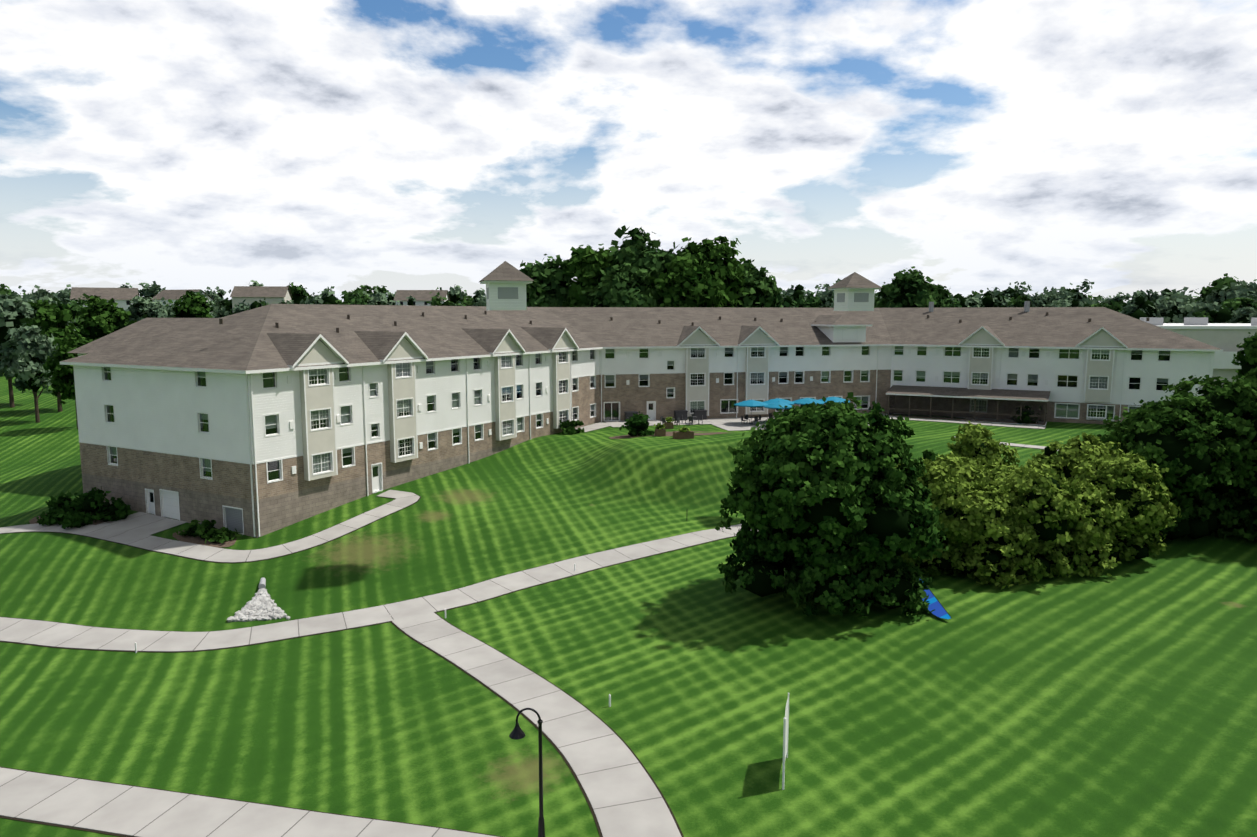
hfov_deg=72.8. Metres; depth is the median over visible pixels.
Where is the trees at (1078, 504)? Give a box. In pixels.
[894,421,1181,588]
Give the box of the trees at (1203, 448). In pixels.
[25,236,1256,543]
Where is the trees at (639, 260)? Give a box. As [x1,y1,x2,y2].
[0,225,1256,338]
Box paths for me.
[0,413,1057,836]
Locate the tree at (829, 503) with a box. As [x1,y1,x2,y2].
[715,392,948,618]
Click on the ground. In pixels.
(1122, 701)
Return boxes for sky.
[0,0,1256,302]
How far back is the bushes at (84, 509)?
63.60 m
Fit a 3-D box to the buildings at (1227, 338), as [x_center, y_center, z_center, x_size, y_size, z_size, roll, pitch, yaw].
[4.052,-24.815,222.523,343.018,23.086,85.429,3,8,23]
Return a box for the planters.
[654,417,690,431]
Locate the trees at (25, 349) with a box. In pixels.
[0,278,1256,422]
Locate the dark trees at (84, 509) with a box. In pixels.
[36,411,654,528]
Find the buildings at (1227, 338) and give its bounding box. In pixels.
[70,286,1256,385]
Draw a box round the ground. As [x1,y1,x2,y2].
[0,373,1256,836]
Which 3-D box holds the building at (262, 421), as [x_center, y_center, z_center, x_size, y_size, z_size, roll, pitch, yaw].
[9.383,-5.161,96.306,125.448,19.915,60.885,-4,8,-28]
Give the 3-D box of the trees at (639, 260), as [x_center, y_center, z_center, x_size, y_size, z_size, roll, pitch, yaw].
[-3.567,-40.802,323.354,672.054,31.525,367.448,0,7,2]
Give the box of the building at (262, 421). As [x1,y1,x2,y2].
[60,261,1222,537]
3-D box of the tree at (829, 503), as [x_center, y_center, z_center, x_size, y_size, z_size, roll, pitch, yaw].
[11.154,4.640,48.210,12.218,11.764,12.285,0,7,2]
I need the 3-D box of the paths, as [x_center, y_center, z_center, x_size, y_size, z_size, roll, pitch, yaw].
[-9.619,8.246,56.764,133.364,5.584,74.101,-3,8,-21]
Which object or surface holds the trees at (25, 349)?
on the ground
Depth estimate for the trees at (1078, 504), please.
51.28 m

